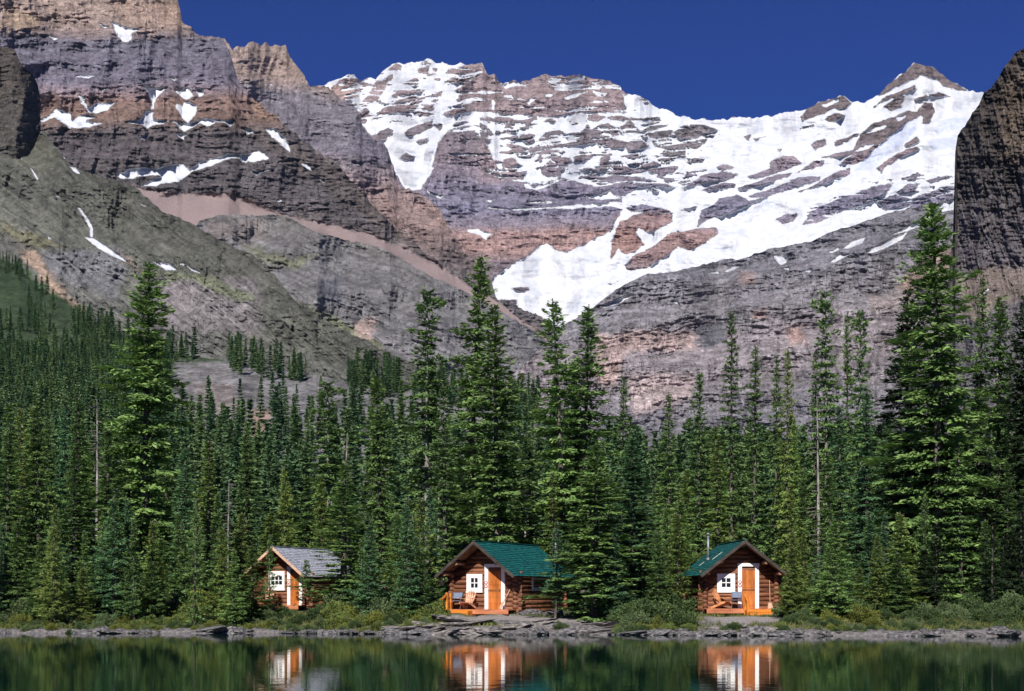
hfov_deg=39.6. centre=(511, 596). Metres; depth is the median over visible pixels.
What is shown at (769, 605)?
broom
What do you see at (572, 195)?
glaciated mountain
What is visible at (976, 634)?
boulder
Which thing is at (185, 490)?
conifer
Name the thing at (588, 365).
conifer
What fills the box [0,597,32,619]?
shrub
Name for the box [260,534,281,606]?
conifer
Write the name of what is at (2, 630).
boulder
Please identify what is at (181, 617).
shrub
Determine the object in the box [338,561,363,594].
conifer
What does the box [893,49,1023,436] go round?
buttress
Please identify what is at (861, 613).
shrub
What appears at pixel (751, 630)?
boulder
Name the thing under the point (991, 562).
conifer
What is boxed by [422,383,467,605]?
conifer
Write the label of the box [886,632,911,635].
boulder
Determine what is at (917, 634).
boulder
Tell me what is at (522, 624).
boulder
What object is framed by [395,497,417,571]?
conifer
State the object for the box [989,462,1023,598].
conifer
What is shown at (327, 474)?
conifer
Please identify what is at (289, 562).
log cabin
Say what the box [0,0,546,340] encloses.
peak
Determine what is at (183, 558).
conifer
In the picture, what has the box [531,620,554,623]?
boulder
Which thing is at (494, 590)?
door
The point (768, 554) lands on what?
conifer
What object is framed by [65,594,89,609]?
shrub
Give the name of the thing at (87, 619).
shrub
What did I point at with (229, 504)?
dead tree
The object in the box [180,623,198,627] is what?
shrub
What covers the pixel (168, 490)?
conifer
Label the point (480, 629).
boulder
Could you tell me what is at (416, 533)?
conifer
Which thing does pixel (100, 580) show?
conifer
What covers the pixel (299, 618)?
shrub
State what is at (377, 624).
shrub
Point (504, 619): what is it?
shore
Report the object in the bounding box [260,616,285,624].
shrub
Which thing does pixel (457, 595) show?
folding chair
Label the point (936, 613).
shrub
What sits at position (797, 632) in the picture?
boulder
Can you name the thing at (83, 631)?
boulder
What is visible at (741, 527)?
conifer
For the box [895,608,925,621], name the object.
shrub
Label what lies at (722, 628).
shrub
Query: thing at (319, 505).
conifer
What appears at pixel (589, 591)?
conifer
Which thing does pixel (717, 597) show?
wooden armchair
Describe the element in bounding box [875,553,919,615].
conifer
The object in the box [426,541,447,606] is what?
conifer
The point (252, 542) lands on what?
conifer
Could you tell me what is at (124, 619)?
shrub
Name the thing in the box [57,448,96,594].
conifer
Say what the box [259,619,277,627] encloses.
shrub
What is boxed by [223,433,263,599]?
conifer
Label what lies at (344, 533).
conifer
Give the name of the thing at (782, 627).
shrub
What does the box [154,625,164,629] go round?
shrub
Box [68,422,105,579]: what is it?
conifer
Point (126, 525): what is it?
conifer
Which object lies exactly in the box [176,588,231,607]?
shrub
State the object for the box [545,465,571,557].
conifer
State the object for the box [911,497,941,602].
conifer
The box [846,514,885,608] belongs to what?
conifer
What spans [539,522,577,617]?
conifer
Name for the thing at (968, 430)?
conifer
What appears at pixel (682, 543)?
conifer
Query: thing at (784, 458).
conifer
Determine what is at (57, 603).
conifer
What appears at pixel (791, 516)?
conifer
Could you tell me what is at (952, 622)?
shrub
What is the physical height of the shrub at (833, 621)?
0.643 m
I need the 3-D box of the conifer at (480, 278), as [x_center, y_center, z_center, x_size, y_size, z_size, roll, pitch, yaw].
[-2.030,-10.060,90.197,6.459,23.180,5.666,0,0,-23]
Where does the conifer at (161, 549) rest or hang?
on the shore
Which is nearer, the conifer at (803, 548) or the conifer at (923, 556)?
the conifer at (923, 556)
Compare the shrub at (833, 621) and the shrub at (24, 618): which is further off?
the shrub at (24, 618)
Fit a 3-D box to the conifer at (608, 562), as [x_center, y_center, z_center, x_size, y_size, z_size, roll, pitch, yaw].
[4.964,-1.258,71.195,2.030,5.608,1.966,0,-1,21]
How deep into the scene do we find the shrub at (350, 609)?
69.50 m
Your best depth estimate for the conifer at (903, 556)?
74.29 m
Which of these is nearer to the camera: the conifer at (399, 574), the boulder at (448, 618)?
the boulder at (448, 618)
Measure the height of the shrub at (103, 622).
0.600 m
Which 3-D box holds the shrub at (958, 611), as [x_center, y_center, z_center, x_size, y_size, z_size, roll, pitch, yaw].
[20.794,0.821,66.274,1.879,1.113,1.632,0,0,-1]
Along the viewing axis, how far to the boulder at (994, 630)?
61.15 m
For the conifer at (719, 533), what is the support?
on the shore
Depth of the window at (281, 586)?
84.91 m
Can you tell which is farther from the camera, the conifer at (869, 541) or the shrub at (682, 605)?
the conifer at (869, 541)
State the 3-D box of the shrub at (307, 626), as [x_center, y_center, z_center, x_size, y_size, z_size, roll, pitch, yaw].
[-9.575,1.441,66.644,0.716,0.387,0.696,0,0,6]
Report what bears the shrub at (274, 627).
on the shore
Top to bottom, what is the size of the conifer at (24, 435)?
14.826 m
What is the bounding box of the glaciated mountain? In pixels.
[318,58,983,326]
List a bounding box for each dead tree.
[87,405,104,570]
[224,483,235,604]
[337,433,355,552]
[433,433,446,556]
[807,404,826,604]
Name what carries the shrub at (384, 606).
on the shore
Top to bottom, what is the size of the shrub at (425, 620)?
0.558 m
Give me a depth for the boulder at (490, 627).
64.62 m
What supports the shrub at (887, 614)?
on the shore
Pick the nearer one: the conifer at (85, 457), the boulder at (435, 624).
the boulder at (435, 624)
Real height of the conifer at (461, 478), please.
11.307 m
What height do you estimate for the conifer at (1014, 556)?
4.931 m
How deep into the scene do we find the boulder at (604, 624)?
66.03 m
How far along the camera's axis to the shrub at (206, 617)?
68.43 m
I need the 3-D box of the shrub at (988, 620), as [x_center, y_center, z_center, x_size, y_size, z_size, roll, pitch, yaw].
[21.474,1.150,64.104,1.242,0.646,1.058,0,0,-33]
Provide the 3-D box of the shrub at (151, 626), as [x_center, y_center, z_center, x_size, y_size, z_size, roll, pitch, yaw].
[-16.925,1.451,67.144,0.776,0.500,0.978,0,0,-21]
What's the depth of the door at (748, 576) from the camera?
72.86 m
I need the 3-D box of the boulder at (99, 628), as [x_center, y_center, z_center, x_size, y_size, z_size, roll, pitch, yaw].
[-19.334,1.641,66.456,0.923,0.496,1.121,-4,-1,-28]
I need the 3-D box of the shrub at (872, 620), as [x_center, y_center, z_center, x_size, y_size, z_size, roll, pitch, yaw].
[16.381,1.145,64.525,1.017,0.578,0.960,0,0,-15]
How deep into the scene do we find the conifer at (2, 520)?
79.75 m
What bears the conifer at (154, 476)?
on the shore
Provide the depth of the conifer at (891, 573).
72.74 m
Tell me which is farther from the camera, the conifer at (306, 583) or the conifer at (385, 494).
the conifer at (385, 494)
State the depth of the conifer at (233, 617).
67.75 m
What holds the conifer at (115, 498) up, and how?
on the shore
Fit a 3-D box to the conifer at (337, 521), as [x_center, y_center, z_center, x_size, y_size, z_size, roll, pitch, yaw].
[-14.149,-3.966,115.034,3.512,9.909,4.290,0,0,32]
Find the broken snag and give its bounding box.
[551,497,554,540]
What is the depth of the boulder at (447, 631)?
63.62 m
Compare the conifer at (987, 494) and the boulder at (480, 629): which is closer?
the boulder at (480, 629)
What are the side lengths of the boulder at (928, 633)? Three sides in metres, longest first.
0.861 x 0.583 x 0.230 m
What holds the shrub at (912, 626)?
on the shore
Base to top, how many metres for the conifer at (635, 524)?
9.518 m
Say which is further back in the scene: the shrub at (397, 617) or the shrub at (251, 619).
the shrub at (251, 619)
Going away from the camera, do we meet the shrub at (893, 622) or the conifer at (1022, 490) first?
the shrub at (893, 622)
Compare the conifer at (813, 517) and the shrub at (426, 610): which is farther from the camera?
the conifer at (813, 517)
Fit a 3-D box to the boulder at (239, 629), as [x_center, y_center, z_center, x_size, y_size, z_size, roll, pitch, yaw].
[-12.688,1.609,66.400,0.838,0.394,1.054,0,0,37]
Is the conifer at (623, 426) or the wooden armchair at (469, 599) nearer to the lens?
the wooden armchair at (469, 599)
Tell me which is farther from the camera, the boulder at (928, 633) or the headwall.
the headwall
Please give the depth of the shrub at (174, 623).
67.20 m
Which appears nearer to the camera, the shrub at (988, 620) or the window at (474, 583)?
the shrub at (988, 620)
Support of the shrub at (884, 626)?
on the shore
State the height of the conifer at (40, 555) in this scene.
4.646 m
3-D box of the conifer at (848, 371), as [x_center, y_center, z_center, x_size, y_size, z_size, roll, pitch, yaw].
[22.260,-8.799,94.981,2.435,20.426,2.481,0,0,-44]
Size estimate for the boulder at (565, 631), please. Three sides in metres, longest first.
1.749 x 1.304 x 0.453 m
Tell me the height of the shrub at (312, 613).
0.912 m
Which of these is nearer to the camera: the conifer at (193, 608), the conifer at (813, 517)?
the conifer at (193, 608)
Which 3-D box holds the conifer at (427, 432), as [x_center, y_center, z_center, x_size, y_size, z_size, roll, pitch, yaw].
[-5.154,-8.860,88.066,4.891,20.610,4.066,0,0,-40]
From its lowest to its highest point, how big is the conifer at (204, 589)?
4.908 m
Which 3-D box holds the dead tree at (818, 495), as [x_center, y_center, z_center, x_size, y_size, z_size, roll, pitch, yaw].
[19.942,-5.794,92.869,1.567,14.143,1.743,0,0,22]
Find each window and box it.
[270,571,284,589]
[465,574,482,592]
[531,578,546,590]
[717,574,734,592]
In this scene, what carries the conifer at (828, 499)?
on the shore
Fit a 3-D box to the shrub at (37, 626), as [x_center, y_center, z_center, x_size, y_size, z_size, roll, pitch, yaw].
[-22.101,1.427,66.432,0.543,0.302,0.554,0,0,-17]
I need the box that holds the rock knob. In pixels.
[0,47,40,158]
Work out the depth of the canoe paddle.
71.97 m
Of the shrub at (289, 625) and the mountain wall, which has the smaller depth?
the shrub at (289, 625)
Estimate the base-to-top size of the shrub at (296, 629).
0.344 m
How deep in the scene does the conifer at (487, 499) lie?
118.83 m
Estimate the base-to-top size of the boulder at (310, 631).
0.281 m
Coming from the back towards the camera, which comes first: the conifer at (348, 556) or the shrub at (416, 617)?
the conifer at (348, 556)
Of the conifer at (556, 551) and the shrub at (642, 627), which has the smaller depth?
the shrub at (642, 627)
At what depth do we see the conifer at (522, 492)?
107.25 m
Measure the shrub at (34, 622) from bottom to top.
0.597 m
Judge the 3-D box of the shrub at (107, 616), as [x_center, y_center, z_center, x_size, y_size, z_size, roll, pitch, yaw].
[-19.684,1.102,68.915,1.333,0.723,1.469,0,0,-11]
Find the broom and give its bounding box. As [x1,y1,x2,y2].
[767,580,772,607]
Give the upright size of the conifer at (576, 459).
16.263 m
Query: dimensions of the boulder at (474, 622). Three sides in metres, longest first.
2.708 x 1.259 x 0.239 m
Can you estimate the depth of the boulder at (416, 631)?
63.94 m
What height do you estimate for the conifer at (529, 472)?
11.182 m
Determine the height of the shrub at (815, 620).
0.520 m
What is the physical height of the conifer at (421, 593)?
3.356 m
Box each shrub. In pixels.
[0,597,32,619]
[0,613,10,623]
[0,621,10,627]
[7,623,21,628]
[8,612,32,624]
[20,624,33,630]
[26,618,40,625]
[33,624,44,628]
[41,618,55,626]
[45,622,59,629]
[46,610,81,624]
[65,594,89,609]
[69,587,117,611]
[73,621,88,628]
[74,610,95,623]
[76,602,116,615]
[91,618,110,627]
[92,612,117,623]
[104,599,141,618]
[108,624,118,629]
[116,614,136,623]
[124,618,149,628]
[144,614,157,623]
[147,591,188,612]
[149,622,159,629]
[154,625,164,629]
[156,616,164,624]
[163,612,188,623]
[164,602,203,619]
[166,620,184,628]
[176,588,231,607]
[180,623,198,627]
[189,613,213,623]
[190,625,198,629]
[203,600,230,621]
[203,619,218,626]
[213,612,244,624]
[231,599,265,620]
[241,617,259,623]
[256,603,278,618]
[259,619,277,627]
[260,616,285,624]
[268,624,281,629]
[275,602,297,618]
[281,622,300,629]
[285,613,310,624]
[285,627,300,632]
[301,624,312,629]
[304,606,327,618]
[313,598,352,619]
[314,615,327,626]
[316,589,363,607]
[322,610,352,627]
[335,603,365,617]
[336,624,349,629]
[348,619,366,627]
[350,614,371,625]
[354,594,406,617]
[358,626,370,631]
[361,609,387,624]
[364,590,390,605]
[366,621,386,630]
[383,612,406,623]
[383,617,398,625]
[384,597,424,618]
[387,583,443,606]
[401,618,413,625]
[411,614,420,620]
[414,599,450,616]
[419,611,443,622]
[421,617,432,624]
[481,621,496,624]
[552,620,570,629]
[606,598,650,621]
[611,626,624,633]
[618,610,661,627]
[623,623,639,631]
[630,594,656,608]
[634,599,699,621]
[638,625,649,629]
[648,613,666,628]
[655,592,703,615]
[660,622,678,628]
[664,609,698,626]
[680,622,698,630]
[719,625,731,629]
[724,621,742,629]
[770,601,812,616]
[772,621,789,627]
[775,625,790,630]
[779,614,802,624]
[789,606,815,621]
[802,616,822,625]
[811,596,846,616]
[819,609,841,620]
[821,615,843,626]
[824,622,836,629]
[837,591,876,615]
[841,602,882,621]
[851,623,864,629]
[860,616,882,625]
[864,624,877,629]
[874,607,894,620]
[877,624,895,629]
[881,602,902,612]
[884,619,902,627]
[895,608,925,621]
[899,617,919,627]
[904,623,923,629]
[908,601,932,612]
[921,605,947,621]
[922,617,941,626]
[931,599,953,612]
[937,622,949,628]
[942,603,973,622]
[946,619,959,625]
[958,592,993,612]
[968,607,985,621]
[978,606,1019,622]
[978,616,996,624]
[991,590,1023,610]
[992,621,1008,628]
[993,616,1017,626]
[1009,607,1023,621]
[1009,624,1021,628]
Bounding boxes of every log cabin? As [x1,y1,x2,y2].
[242,546,353,610]
[434,530,573,615]
[680,533,787,615]
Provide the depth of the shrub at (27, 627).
66.11 m
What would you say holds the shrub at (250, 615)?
on the shore
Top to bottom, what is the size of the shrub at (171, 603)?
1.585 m
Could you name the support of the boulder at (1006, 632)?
on the shore
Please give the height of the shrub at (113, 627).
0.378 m
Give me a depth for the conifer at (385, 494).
110.86 m
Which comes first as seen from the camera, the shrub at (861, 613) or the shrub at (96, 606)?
the shrub at (861, 613)
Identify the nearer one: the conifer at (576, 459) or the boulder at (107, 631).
the boulder at (107, 631)
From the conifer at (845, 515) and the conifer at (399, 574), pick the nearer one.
the conifer at (399, 574)
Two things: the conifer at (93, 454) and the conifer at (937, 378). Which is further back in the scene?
the conifer at (93, 454)
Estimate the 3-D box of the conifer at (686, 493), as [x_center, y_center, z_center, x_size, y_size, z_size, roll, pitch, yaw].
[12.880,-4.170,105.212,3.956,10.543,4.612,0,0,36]
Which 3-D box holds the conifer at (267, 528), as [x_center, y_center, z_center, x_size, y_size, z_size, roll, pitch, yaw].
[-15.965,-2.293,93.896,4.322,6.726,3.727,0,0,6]
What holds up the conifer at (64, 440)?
on the shore
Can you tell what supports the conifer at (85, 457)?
on the shore
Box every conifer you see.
[0,402,36,599]
[0,431,34,595]
[0,516,25,597]
[0,520,37,614]
[0,522,18,610]
[0,570,6,616]
[5,408,30,591]
[9,393,72,596]
[11,404,71,594]
[18,474,45,585]
[20,537,56,619]
[25,417,70,578]
[29,559,78,618]
[32,527,70,617]
[34,503,75,626]
[36,513,74,595]
[44,406,82,592]
[55,397,111,592]
[56,436,111,580]
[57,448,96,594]
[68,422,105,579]
[68,530,95,607]
[68,567,99,623]
[70,261,205,591]
[76,430,139,592]
[79,497,135,616]
[80,550,124,606]
[86,512,115,590]
[88,487,147,582]
[97,494,132,597]
[111,441,150,566]
[113,518,158,624]
[115,498,144,604]
[127,520,175,618]
[135,561,172,617]
[139,520,173,589]
[142,538,186,593]
[149,473,161,518]
[155,457,189,583]
[156,537,207,600]
[166,512,196,596]
[167,447,207,591]
[178,498,211,623]
[186,440,235,592]
[188,546,216,593]
[200,492,236,596]
[200,527,242,619]
[215,549,253,626]
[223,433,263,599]
[225,544,250,597]
[227,512,262,599]
[229,546,278,620]
[237,522,265,579]
[251,511,281,559]
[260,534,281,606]
[264,486,305,551]
[266,468,297,547]
[284,462,385,605]
[287,475,333,552]
[292,560,314,613]
[302,379,355,549]
[307,477,340,558]
[325,374,415,588]
[326,490,347,557]
[332,523,387,589]
[334,517,366,591]
[338,521,393,612]
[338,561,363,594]
[349,539,372,605]
[362,368,378,591]
[371,543,403,592]
[376,488,396,591]
[379,512,408,595]
[383,536,411,598]
[387,286,456,562]
[389,503,431,615]
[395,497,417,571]
[399,515,435,599]
[402,497,441,599]
[402,560,440,608]
[416,488,447,599]
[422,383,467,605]
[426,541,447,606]
[432,253,514,561]
[435,472,462,567]
[440,304,571,562]
[440,458,481,559]
[475,482,507,540]
[490,491,513,543]
[500,481,514,542]
[508,476,539,543]
[509,435,544,546]
[519,452,531,538]
[523,298,601,582]
[523,444,645,621]
[538,304,627,609]
[539,473,566,569]
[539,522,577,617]
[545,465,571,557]
[549,362,620,609]
[559,540,583,610]
[574,516,605,609]
[590,438,671,615]
[592,524,635,621]
[599,461,609,574]
[600,516,628,615]
[604,375,635,599]
[621,531,654,598]
[629,455,646,566]
[629,499,654,588]
[637,392,695,585]
[640,531,677,604]
[641,496,659,584]
[644,495,672,599]
[647,465,657,543]
[648,506,675,598]
[655,498,704,598]
[660,512,702,613]
[662,511,695,599]
[665,470,703,566]
[678,372,721,565]
[701,463,748,555]
[702,425,743,554]
[709,310,752,546]
[713,470,741,546]
[728,481,751,542]
[735,345,781,564]
[744,449,760,548]
[760,355,790,596]
[762,524,783,591]
[767,437,796,602]
[770,349,804,604]
[771,416,811,573]
[772,535,819,614]
[775,531,812,615]
[778,418,806,567]
[779,484,805,599]
[788,471,815,604]
[795,288,853,537]
[796,532,814,606]
[798,348,830,604]
[801,543,851,610]
[802,481,822,563]
[804,570,826,608]
[805,453,854,603]
[808,518,863,620]
[811,404,860,595]
[811,505,847,606]
[820,426,851,591]
[822,471,849,577]
[834,311,859,594]
[835,449,853,577]
[842,307,876,566]
[842,391,886,592]
[843,441,859,571]
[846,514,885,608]
[850,288,955,604]
[851,567,871,602]
[852,423,920,560]
[853,515,879,598]
[858,202,1009,602]
[862,512,898,606]
[864,534,890,609]
[866,542,916,605]
[869,439,888,551]
[874,413,983,601]
[874,429,898,551]
[875,430,913,573]
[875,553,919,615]
[878,512,932,611]
[886,518,913,602]
[906,548,947,605]
[908,523,959,607]
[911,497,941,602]
[921,357,960,549]
[937,411,981,604]
[944,428,972,594]
[945,438,975,598]
[949,407,972,592]
[951,274,995,592]
[954,447,1010,595]
[955,367,993,597]
[962,520,1002,604]
[965,293,1023,587]
[969,540,993,597]
[974,526,1007,606]
[979,295,1023,573]
[981,429,1012,552]
[984,428,1021,523]
[986,536,1015,602]
[989,357,1023,560]
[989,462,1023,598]
[994,496,1023,596]
[997,526,1023,590]
[999,480,1023,580]
[1001,384,1023,518]
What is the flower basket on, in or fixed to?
hanging from the log cabin at (490, 574)
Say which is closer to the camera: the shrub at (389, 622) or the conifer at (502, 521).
the shrub at (389, 622)
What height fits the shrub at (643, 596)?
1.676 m
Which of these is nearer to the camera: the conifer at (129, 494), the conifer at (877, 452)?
the conifer at (877, 452)
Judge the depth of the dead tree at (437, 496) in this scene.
87.90 m
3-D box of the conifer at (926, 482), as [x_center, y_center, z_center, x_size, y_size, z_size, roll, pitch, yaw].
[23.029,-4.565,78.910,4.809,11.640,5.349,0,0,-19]
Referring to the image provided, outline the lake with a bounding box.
[0,633,1023,690]
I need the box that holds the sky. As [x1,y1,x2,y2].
[178,0,1023,120]
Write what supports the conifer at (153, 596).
on the shore
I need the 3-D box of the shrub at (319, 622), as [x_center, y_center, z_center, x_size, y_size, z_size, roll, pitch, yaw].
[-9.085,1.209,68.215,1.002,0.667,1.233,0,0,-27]
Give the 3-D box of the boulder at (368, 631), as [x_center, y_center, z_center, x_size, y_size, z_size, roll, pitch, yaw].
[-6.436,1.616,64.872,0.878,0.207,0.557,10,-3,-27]
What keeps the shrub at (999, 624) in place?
on the shore
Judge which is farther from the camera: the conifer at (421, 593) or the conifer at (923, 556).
the conifer at (923, 556)
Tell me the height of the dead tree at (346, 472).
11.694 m
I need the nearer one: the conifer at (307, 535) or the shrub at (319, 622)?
the shrub at (319, 622)
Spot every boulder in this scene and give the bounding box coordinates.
[0,628,9,632]
[71,629,93,633]
[92,626,108,632]
[96,629,124,633]
[127,629,139,632]
[193,625,227,632]
[221,626,235,632]
[233,627,246,632]
[306,629,316,633]
[322,630,340,633]
[362,630,373,633]
[380,626,436,630]
[381,628,406,634]
[404,628,430,634]
[410,621,428,625]
[420,631,434,634]
[422,623,449,628]
[429,626,445,630]
[431,615,473,621]
[431,628,469,634]
[441,624,470,626]
[445,627,483,634]
[459,619,494,624]
[466,625,499,628]
[468,627,506,633]
[497,627,516,629]
[500,631,513,634]
[501,621,531,628]
[516,610,529,614]
[522,629,535,634]
[531,610,542,615]
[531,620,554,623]
[531,627,548,634]
[532,618,557,622]
[552,627,587,634]
[576,630,609,633]
[582,621,618,626]
[615,630,646,634]
[645,629,674,634]
[671,630,692,635]
[684,631,711,635]
[702,630,719,635]
[705,626,718,628]
[716,630,737,635]
[736,625,767,635]
[761,626,777,631]
[765,630,794,635]
[790,630,805,634]
[816,630,829,635]
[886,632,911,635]
[911,633,923,635]
[919,628,928,631]
[921,632,940,635]
[929,628,947,635]
[973,632,982,635]
[986,626,1006,634]
[996,628,1021,636]
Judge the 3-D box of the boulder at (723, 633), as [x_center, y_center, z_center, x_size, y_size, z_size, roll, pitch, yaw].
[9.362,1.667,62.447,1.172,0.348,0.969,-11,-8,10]
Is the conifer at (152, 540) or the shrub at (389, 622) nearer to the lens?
the shrub at (389, 622)
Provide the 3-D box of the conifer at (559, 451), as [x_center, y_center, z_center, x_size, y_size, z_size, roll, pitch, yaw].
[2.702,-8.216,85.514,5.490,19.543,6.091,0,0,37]
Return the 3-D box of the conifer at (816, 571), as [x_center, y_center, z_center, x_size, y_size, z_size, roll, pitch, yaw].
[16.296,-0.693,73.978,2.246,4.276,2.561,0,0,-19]
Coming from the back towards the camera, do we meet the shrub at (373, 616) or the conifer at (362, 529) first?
the conifer at (362, 529)
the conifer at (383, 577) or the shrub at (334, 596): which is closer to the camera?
the shrub at (334, 596)
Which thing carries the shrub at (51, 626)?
on the shore
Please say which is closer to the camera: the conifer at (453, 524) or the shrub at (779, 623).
the shrub at (779, 623)
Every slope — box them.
[0,130,463,391]
[196,214,545,399]
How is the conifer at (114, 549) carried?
on the shore
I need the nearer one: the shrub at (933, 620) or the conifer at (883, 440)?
the shrub at (933, 620)
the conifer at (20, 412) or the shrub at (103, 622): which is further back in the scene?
the conifer at (20, 412)
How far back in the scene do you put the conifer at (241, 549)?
78.98 m
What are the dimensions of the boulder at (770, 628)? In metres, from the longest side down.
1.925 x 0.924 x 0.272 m
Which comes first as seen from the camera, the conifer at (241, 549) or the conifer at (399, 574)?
the conifer at (399, 574)
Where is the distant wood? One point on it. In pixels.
(66, 381)
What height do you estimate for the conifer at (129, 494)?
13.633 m
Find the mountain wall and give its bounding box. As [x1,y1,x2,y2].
[221,38,559,335]
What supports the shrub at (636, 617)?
on the shore
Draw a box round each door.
[291,572,298,604]
[488,571,500,608]
[742,570,754,607]
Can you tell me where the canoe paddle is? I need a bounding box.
[499,590,509,608]
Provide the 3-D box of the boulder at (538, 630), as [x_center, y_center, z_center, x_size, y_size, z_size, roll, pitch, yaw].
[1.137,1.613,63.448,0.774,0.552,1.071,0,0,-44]
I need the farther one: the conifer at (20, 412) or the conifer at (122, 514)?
the conifer at (20, 412)
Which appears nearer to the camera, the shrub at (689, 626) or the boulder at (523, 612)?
the shrub at (689, 626)
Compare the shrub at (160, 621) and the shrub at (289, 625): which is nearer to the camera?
the shrub at (289, 625)
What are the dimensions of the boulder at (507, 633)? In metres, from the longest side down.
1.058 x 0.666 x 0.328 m
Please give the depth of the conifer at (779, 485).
106.74 m
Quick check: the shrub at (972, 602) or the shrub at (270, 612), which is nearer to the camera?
the shrub at (972, 602)
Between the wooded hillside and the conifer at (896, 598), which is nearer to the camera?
the conifer at (896, 598)
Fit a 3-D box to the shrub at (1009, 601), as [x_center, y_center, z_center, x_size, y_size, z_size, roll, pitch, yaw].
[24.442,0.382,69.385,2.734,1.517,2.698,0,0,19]
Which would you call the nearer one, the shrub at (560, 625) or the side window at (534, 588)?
the shrub at (560, 625)
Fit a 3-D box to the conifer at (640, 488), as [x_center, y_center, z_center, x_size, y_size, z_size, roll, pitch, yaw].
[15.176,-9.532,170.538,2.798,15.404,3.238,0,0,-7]
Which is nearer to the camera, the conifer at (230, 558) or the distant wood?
the conifer at (230, 558)
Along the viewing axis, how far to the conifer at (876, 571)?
69.91 m
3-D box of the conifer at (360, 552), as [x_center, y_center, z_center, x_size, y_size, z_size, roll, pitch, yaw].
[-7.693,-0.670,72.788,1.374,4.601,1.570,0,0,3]
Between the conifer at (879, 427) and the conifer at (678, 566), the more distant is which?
the conifer at (879, 427)
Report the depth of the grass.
65.62 m
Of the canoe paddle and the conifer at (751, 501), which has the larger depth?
the conifer at (751, 501)
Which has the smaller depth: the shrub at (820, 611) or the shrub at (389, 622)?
the shrub at (389, 622)
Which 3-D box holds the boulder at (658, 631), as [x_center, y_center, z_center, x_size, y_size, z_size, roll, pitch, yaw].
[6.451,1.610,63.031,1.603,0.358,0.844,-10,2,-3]
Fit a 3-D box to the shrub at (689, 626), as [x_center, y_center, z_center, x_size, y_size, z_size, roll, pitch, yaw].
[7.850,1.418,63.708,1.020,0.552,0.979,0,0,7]
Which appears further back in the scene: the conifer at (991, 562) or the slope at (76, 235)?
the slope at (76, 235)
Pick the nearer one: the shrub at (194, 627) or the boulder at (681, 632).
the boulder at (681, 632)
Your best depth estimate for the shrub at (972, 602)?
68.38 m
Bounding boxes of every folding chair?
[452,592,462,608]
[732,591,741,608]
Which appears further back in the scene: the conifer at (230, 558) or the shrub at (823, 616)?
the conifer at (230, 558)
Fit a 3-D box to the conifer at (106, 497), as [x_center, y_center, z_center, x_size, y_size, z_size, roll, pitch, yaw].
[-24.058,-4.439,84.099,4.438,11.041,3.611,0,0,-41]
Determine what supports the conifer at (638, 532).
on the shore
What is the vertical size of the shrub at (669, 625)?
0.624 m
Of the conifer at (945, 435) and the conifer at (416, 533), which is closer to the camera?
the conifer at (416, 533)
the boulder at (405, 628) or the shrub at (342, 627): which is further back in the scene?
the shrub at (342, 627)
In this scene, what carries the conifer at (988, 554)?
on the shore
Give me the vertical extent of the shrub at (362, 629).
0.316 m
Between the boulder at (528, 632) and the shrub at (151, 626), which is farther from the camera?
the shrub at (151, 626)
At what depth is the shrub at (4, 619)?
68.62 m
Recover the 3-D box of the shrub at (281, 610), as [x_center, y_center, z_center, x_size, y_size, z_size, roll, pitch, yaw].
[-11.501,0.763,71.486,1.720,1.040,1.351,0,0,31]
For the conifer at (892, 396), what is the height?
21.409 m
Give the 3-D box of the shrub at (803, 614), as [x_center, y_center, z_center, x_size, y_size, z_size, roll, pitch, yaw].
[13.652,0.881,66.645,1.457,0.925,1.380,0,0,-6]
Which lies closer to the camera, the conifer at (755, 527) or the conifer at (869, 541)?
the conifer at (869, 541)
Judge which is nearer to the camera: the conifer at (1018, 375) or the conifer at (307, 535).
the conifer at (1018, 375)
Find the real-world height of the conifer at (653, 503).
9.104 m
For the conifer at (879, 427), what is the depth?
119.28 m
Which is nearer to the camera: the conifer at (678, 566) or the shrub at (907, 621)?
the shrub at (907, 621)
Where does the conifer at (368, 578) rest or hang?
on the shore
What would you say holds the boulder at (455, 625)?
on the shore
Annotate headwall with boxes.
[506,197,953,452]
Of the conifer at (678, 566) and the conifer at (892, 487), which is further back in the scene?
the conifer at (892, 487)
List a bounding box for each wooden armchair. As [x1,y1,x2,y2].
[457,590,477,608]
[711,589,732,608]
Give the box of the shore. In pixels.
[6,596,1023,635]
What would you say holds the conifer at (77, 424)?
on the shore
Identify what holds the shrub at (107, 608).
on the shore
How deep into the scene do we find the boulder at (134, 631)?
65.84 m
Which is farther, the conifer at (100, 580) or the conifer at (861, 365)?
the conifer at (861, 365)
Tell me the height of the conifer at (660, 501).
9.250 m
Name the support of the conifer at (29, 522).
on the shore
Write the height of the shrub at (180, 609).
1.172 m
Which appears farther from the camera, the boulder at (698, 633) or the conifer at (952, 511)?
the conifer at (952, 511)
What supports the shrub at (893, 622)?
on the shore
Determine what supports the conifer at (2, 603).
on the shore
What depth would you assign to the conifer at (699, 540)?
91.95 m
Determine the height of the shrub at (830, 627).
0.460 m
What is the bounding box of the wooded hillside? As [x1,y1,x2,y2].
[0,260,912,590]
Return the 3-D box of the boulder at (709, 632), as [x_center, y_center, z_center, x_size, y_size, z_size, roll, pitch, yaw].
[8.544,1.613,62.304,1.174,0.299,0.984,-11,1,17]
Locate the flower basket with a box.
[436,576,447,584]
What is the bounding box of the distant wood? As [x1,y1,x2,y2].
[0,251,1020,572]
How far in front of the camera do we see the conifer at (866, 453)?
87.24 m
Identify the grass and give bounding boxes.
[0,610,1023,630]
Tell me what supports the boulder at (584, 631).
on the shore
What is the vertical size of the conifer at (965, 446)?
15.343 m
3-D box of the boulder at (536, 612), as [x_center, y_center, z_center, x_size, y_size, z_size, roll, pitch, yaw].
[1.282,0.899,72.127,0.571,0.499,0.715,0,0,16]

